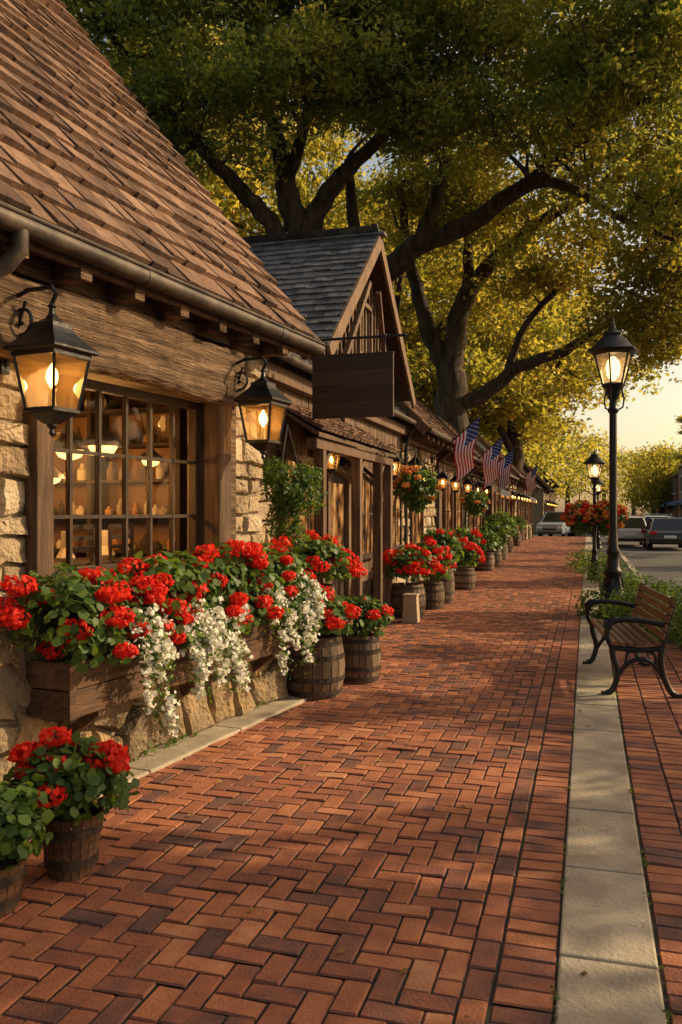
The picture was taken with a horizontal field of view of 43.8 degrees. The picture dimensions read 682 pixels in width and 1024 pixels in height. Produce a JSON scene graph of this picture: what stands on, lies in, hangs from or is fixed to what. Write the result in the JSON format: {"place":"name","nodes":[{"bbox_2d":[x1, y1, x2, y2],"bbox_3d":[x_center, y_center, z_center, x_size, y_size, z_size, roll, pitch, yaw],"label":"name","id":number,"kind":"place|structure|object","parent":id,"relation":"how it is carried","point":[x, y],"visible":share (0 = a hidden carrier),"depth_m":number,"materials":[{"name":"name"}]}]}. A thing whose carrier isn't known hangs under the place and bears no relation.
{"place":"outdoors","nodes":[
{"label":"outdoors","id":0,"kind":"place"},
{"bbox_2d":[0,528,681,1023],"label":"sidewalk","id":1,"kind":"structure","parent":0,"point":[450,902],"depth_m":3.93,"materials":[{"name":"brick"}]},
{"bbox_2d":[0,781,54,917],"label":"flower tub","id":2,"kind":"object","parent":1,"relation":"on","point":[22,824],"visible":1,"depth_m":3.36,"materials":[{"name":"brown wood"}]},
{"bbox_2d":[3,726,139,881],"bbox_3d":[-1.183,1.271,3.784,0.591,0.657,0.665,0,0,0],"label":"flower tub","id":3,"kind":"object","parent":1,"relation":"on","point":[74,774],"visible":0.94,"depth_m":3.67,"materials":[{"name":"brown wood"}]},
{"bbox_2d":[0,0,325,798],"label":"stone cottage shop","id":4,"kind":"structure","parent":1,"relation":"on","point":[150,316],"depth_m":5.99,"materials":[{"name":"stone"}]},
{"bbox_2d":[54,373,199,578],"bbox_3d":[-1.482,-0.220,5.817,0.060,1.260,1.780,0,0,23],"label":"window frame","id":5,"kind":"structure","parent":4,"relation":"in","point":[71,382],"depth_m":5.81,"materials":[{"name":"brown wood"}]},
{"bbox_2d":[0,536,327,737],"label":"flower window box","id":6,"kind":"object","parent":4,"relation":"on","point":[195,619],"visible":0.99,"depth_m":5.08,"materials":[{"name":"brown wood"}]},
{"bbox_2d":[61,0,520,233],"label":"oak tree","id":7,"kind":"object","parent":1,"relation":"on","point":[317,74],"visible":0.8,"depth_m":21.22,"materials":[{"name":"green plant"}]},
{"bbox_2d":[262,528,367,651],"bbox_3d":[-0.339,0.884,8.725,1.066,1.432,1.028,0,0,40],"label":"flower barrel","id":8,"kind":"object","parent":1,"relation":"on","point":[325,558],"visible":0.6,"depth_m":8.56,"materials":[{"name":"red plant"}]},
{"bbox_2d":[282,582,363,699],"bbox_3d":[-0.217,1.113,7.423,0.840,0.975,0.824,0,0,0],"label":"flower barrel","id":9,"kind":"object","parent":1,"relation":"on","point":[324,679],"visible":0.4,"depth_m":7.23,"materials":[{"name":"brown wood"}]},
{"bbox_2d":[241,223,422,653],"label":"gabled timber shop","id":10,"kind":"structure","parent":1,"relation":"on","point":[335,283],"depth_m":12.27,"materials":[{"name":"brown wood"}]},
{"bbox_2d":[258,424,330,556],"bbox_3d":[-0.506,-0.189,8.259,0.619,1.326,0.644,0,0,-43],"label":"hanging flower basket","id":11,"kind":"object","parent":10,"relation":"hanging from","point":[290,497],"visible":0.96,"depth_m":8.18,"materials":[{"name":"green plant"}]},
{"bbox_2d":[280,452,402,600],"bbox_3d":[0.199,0.410,12.749,0.160,2.380,6.360,0,0,16],"label":"door and windows","id":12,"kind":"structure","parent":10,"relation":"in","point":[338,513],"depth_m":12.33,"materials":[{"name":"brown wood"}]},
{"bbox_2d":[277,332,406,418],"bbox_3d":[-0.041,-1.472,9.279,1.564,0.895,0.053,0,0,16],"label":"hanging shop sign","id":13,"kind":"object","parent":10,"relation":"attached to","point":[356,385],"visible":0.94,"depth_m":9.21,"materials":[{"name":"brown wood"}]},
{"bbox_2d":[393,453,442,513],"bbox_3d":[1.301,-0.509,15.202,0.921,1.087,0.933,0,0,-9],"label":"hanging flower basket","id":14,"kind":"object","parent":10,"relation":"attached to","point":[415,487],"visible":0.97,"depth_m":14.99,"materials":[{"name":"green plant"}]},
{"bbox_2d":[340,595,393,684],"bbox_3d":[0.175,1.192,8.065,0.655,0.816,0.678,0,0,0],"label":"flower barrel","id":15,"kind":"object","parent":1,"relation":"on","point":[362,649],"visible":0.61,"depth_m":7.88,"materials":[{"name":"brown wood"}]},
{"bbox_2d":[371,542,443,617],"bbox_3d":[0.997,1.032,12.954,1.107,1.135,1.035,0,0,0],"label":"flower barrel","id":16,"kind":"object","parent":1,"relation":"on","point":[412,560],"visible":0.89,"depth_m":12.75,"materials":[{"name":"red plant"}]},
{"bbox_2d":[402,593,419,622],"bbox_3d":[1.020,1.395,12.350,0.226,0.410,0.226,0,0,16],"label":"sandwich board sign","id":17,"kind":"object","parent":1,"relation":"on","point":[411,613],"visible":1,"depth_m":12.26,"materials":[{"name":"brown wood"}]},
{"bbox_2d":[394,401,454,582],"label":"stone shop","id":18,"kind":"structure","parent":1,"relation":"on","point":[424,444],"depth_m":17.93,"materials":[{"name":"brown wood"}]},
{"bbox_2d":[402,431,438,545],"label":"windows and doors","id":19,"kind":"structure","parent":18,"relation":"in","point":[416,520],"depth_m":17.40,"materials":[{"name":"brown wood"}]},
{"bbox_2d":[430,413,481,482],"bbox_3d":[2.504,-1.387,18.549,1.156,1.513,0.171,0,0,21],"label":"american flag","id":20,"kind":"object","parent":18,"relation":"attached to","point":[465,439],"visible":1,"depth_m":18.48,"materials":[{"name":"multicoloured fabric"}]},
{"bbox_2d":[410,539,456,609],"bbox_3d":[1.458,1.019,14.091,0.858,1.162,0.752,0,0,30],"label":"flower barrel","id":21,"kind":"object","parent":1,"relation":"on","point":[435,593],"visible":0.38,"depth_m":13.91,"materials":[{"name":"brown wood"}]},
{"bbox_2d":[416,527,467,603],"bbox_3d":[1.769,0.925,14.982,0.949,1.351,0.926,0,0,0],"label":"flower barrel","id":22,"kind":"object","parent":1,"relation":"on","point":[441,537],"visible":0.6,"depth_m":14.82,"materials":[{"name":"plant"}]},
{"bbox_2d":[415,398,481,567],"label":"timber shop","id":23,"kind":"structure","parent":1,"relation":"on","point":[451,511],"depth_m":21.88,"materials":[{"name":"brown wood"}]},
{"bbox_2d":[438,452,462,531],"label":"windows and doors","id":24,"kind":"structure","parent":23,"relation":"in","point":[448,493],"depth_m":21.87,"materials":[{"name":"brown wood"}]},
{"bbox_2d":[460,478,489,516],"bbox_3d":[3.390,-0.365,21.529,0.750,0.974,0.788,0,0,36],"label":"hanging flower basket","id":25,"kind":"object","parent":23,"relation":"hanging from","point":[472,505],"visible":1,"depth_m":21.36,"materials":[{"name":"green plant"}]},
{"bbox_2d":[474,435,504,488],"bbox_3d":[3.953,-1.387,23.543,1.156,1.513,0.171,0,0,21],"label":"american flag","id":26,"kind":"object","parent":23,"relation":"attached to","point":[491,454],"visible":0.95,"depth_m":23.48,"materials":[{"name":"multicoloured fabric"}]},
{"bbox_2d":[449,542,485,589],"bbox_3d":[2.547,1.101,17.638,0.929,0.999,0.936,0,0,0],"label":"flower barrel","id":27,"kind":"object","parent":1,"relation":"on","point":[465,578],"visible":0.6,"depth_m":17.38,"materials":[{"name":"brown wood"}]},
{"bbox_2d":[450,526,486,567],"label":"flower barrel","id":28,"kind":"object","parent":1,"relation":"on","point":[472,536],"visible":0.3,"depth_m":18.71,"materials":[{"name":"green plant"}]},
{"bbox_2d":[436,415,510,533],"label":"stone shop","id":29,"kind":"structure","parent":1,"relation":"on","point":[474,522],"depth_m":26.13,"materials":[{"name":"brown wood"}]},
{"bbox_2d":[467,473,483,533],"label":"windows and doors","id":30,"kind":"structure","parent":29,"relation":"in","point":[473,521],"depth_m":26.11,"materials":[{"name":"brown wood"}]},
{"bbox_2d":[480,447,515,492],"bbox_3d":[5.011,-1.337,27.192,1.156,1.513,0.171,0,0,21],"label":"american flag","id":31,"kind":"object","parent":29,"relation":"attached to","point":[504,467],"visible":0.93,"depth_m":27.12,"materials":[{"name":"multicoloured fabric"}]},
{"bbox_2d":[473,528,502,570],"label":"flower barrel","id":32,"kind":"object","parent":1,"relation":"on","point":[490,538],"visible":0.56,"depth_m":22.95,"materials":[{"name":"green plant"}]},
{"bbox_2d":[296,0,681,282],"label":"oak tree","id":33,"kind":"object","parent":1,"relation":"on","point":[632,64],"visible":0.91,"depth_m":20.99,"materials":[{"name":"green plant"}]},
{"bbox_2d":[478,521,510,566],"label":"flower barrel","id":34,"kind":"object","parent":1,"relation":"on","point":[494,527],"visible":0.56,"depth_m":24.79,"materials":[{"name":"green plant"}]},
{"bbox_2d":[474,439,518,550],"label":"timber shop","id":35,"kind":"structure","parent":1,"relation":"on","point":[497,501],"depth_m":32.72,"materials":[{"name":"brown wood"}]},
{"bbox_2d":[494,479,502,540],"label":"windows and doors","id":36,"kind":"structure","parent":35,"relation":"in","point":[498,503],"depth_m":33.30,"materials":[{"name":"brown wood"}]},
{"bbox_2d":[482,509,516,559],"bbox_3d":[5.279,0.747,28.511,1.268,1.707,1.252,0,0,0],"label":"flower barrel","id":37,"kind":"object","parent":1,"relation":"on","point":[506,524],"visible":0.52,"depth_m":28.30,"materials":[{"name":"green plant"}]},
{"bbox_2d":[330,1,681,433],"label":"oak tree","id":38,"kind":"object","parent":1,"relation":"on","point":[453,399],"visible":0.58,"depth_m":27.82,"materials":[{"name":"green plant"}]},
{"bbox_2d":[477,435,535,545],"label":"stone shop","id":39,"kind":"structure","parent":1,"relation":"on","point":[515,471],"depth_m":39.28,"materials":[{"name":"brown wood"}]},
{"bbox_2d":[508,482,517,545],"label":"windows and doors","id":40,"kind":"structure","parent":39,"relation":"in","point":[511,505],"depth_m":39.24,"materials":[{"name":"brown wood"}]},
{"bbox_2d":[514,463,538,494],"bbox_3d":[8.743,-1.537,40.062,1.156,1.513,0.171,0,0,21],"label":"american flag","id":41,"kind":"object","parent":39,"relation":"attached to","point":[530,475],"visible":1,"depth_m":40.00,"materials":[{"name":"multicoloured fabric"}]},
{"bbox_2d":[501,518,519,551],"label":"flower barrel","id":42,"kind":"object","parent":1,"relation":"on","point":[510,544],"visible":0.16,"depth_m":33.76,"materials":[{"name":"green plant"}]},
{"bbox_2d":[513,515,526,545],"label":"flower barrel","id":43,"kind":"object","parent":1,"relation":"on","point":[518,539],"visible":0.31,"depth_m":39.75,"materials":[{"name":"green plant"}]},
{"bbox_2d":[502,454,540,538],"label":"stone shop","id":44,"kind":"structure","parent":1,"relation":"on","point":[530,518],"depth_m":51.70,"materials":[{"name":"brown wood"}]},
{"bbox_2d":[526,489,532,538],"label":"windows and doors","id":45,"kind":"structure","parent":44,"relation":"in","point":[529,506],"depth_m":51.70,"materials":[{"name":"brown wood"}]},
{"bbox_2d":[516,476,535,541],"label":"timber shop","id":46,"kind":"structure","parent":1,"relation":"on","point":[522,513],"depth_m":45.81,"materials":[{"name":"brown wood"}]},
{"bbox_2d":[516,484,525,541],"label":"windows and doors","id":47,"kind":"structure","parent":46,"relation":"in","point":[522,507],"depth_m":46.03,"materials":[{"name":"brown wood"}]},
{"bbox_2d":[523,463,554,531],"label":"stone shop","id":48,"kind":"structure","parent":1,"relation":"on","point":[541,508],"depth_m":68.34,"materials":[{"name":"brown stone"}]},
{"bbox_2d":[543,488,548,514],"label":"windows and doors","id":49,"kind":"structure","parent":48,"relation":"in","point":[546,508],"depth_m":70.41,"materials":[{"name":"brown wood"}]},
{"bbox_2d":[407,261,670,471],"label":"oak tree","id":50,"kind":"object","parent":1,"relation":"on","point":[530,425],"visible":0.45,"depth_m":46.15,"materials":[{"name":"yellow plant"}]},
{"bbox_2d":[525,456,559,511],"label":"timber shop","id":51,"kind":"structure","parent":1,"relation":"on","point":[552,497],"depth_m":82.44,"materials":[{"name":"brown wood"}]},
{"bbox_2d":[549,484,553,511],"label":"windows and doors","id":52,"kind":"structure","parent":51,"relation":"in","point":[551,508],"depth_m":82.60,"materials":[{"name":"brown wood"}]},
{"bbox_2d":[560,448,628,579],"bbox_3d":[5.962,0.050,19.996,1.577,3.101,0.880,0,0,16],"label":"street lamp","id":53,"kind":"object","parent":1,"relation":"on","point":[581,517],"visible":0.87,"depth_m":19.89,"materials":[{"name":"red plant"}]},
{"bbox_2d":[596,479,603,548],"bbox_3d":[11.200,0.004,37.000,0.515,3.192,0.526,0,0,16],"label":"street lamp","id":54,"kind":"object","parent":1,"relation":"on","point":[598,543],"visible":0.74,"depth_m":36.92,"materials":[{"name":"black metal"}]},
{"bbox_2d":[588,318,637,617],"bbox_3d":[4.150,-0.680,12.950,0.736,4.560,0.751,0,0,16],"label":"street lamp","id":55,"kind":"object","parent":1,"relation":"on","point":[615,347],"visible":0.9,"depth_m":12.89,"materials":[{"name":"black metal"}]},
{"bbox_2d":[565,547,670,602],"bbox_3d":[6.187,1.373,20.001,1.137,0.963,10.579,0,0,9],"label":"hedge","id":56,"kind":"object","parent":1,"relation":"on","point":[583,563],"visible":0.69,"depth_m":19.56,"materials":[{"name":"green plant"}]},
{"bbox_2d":[574,575,681,647],"bbox_3d":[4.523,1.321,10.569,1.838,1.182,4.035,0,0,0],"label":"hedge","id":57,"kind":"object","parent":1,"relation":"on","point":[677,624],"visible":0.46,"depth_m":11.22,"materials":[{"name":"green plant"}]},
{"bbox_2d":[582,583,681,697],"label":"park bench","id":58,"kind":"object","parent":1,"relation":"on","point":[628,635],"visible":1,"depth_m":7.44,"materials":[{"name":"black metal"}]},
{"bbox_2d":[651,451,678,513],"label":"brick townhouse","id":59,"kind":"structure","parent":1,"relation":"on","point":[665,483],"depth_m":121.44,"materials":[{"name":"grey"}]},
{"bbox_2d":[660,473,677,517],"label":"brick townhouse","id":60,"kind":"structure","parent":1,"relation":"on","point":[673,509],"depth_m":107.38,"materials":[{"name":"grey"}]},
{"bbox_2d":[666,464,681,517],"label":"brick townhouse","id":61,"kind":"structure","parent":1,"relation":"on","point":[679,492],"depth_m":100.47,"materials":[{"name":"grey"}]},
{"bbox_2d":[673,415,681,463],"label":"street tree","id":62,"kind":"object","parent":1,"relation":"on","point":[679,456],"visible":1,"depth_m":68.88,"materials":[{"name":"green plant"}]},
{"bbox_2d":[75,0,681,512],"label":"sky","id":63,"kind":"structure","parent":0,"point":[652,419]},
{"bbox_2d":[332,148,584,333],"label":"oak tree","id":64,"kind":"object","parent":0,"point":[495,237],"depth_m":55.87,"materials":[{"name":"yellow plant"}]},
{"bbox_2d":[533,534,681,611],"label":"road","id":65,"kind":"structure","parent":0,"point":[660,562],"depth_m":30.92,"materials":[{"name":"grey asphalt"}]},
{"bbox_2d":[536,512,575,536],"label":"parked car","id":66,"kind":"object","parent":65,"relation":"on","point":[550,523],"visible":0.63,"depth_m":56.91,"materials":[{"name":"paint"}]},
{"bbox_2d":[568,527,592,536],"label":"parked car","id":67,"kind":"object","parent":65,"relation":"on","point":[571,531],"visible":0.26,"depth_m":58.03,"materials":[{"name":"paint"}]},
{"bbox_2d":[607,516,645,544],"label":"parked car","id":68,"kind":"object","parent":65,"relation":"on","point":[631,531],"visible":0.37,"depth_m":41.44,"materials":[{"name":"paint"}]},
{"bbox_2d":[642,516,669,524],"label":"parked car","id":69,"kind":"object","parent":65,"relation":"on","point":[646,518],"visible":0.12,"depth_m":50.32,"materials":[{"name":"paint"}]},
{"bbox_2d":[645,514,671,517],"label":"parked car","id":70,"kind":"object","parent":65,"relation":"on","point":[669,515],"visible":0.09,"depth_m":54.14,"materials":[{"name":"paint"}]},
{"bbox_2d":[641,518,681,549],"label":"parked car","id":71,"kind":"object","parent":65,"relation":"on","point":[662,530],"visible":0.91,"depth_m":38.44,"materials":[{"name":"paint"}]},
{"bbox_2d":[622,513,648,515],"bbox_3d":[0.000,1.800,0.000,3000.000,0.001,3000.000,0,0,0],"label":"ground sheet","id":72,"kind":"object","parent":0,"point":[629,514],"depth_m":611.46,"materials":[{"name":"grey"}]},
{"bbox_2d":[102,14,415,255],"bbox_3d":[-6.736,-10.826,42.631,22.538,25.015,23.983,0,0,0],"label":"oak tree","id":73,"kind":"object","parent":72,"relation":"on","point":[232,208],"visible":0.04,"depth_m":37.19,"materials":[{"name":"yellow plant"}]},
{"bbox_2d":[323,171,564,422],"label":"oak tree","id":74,"kind":"object","parent":72,"relation":"on","point":[422,368],"visible":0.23,"depth_m":41.11,"materials":[{"name":"green plant"}]},
{"bbox_2d":[478,412,681,514],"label":"distant trees","id":75,"kind":"object","parent":72,"relation":"on","point":[648,473],"visible":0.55,"depth_m":113.38,"materials":[{"name":"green plant"}]}
]}

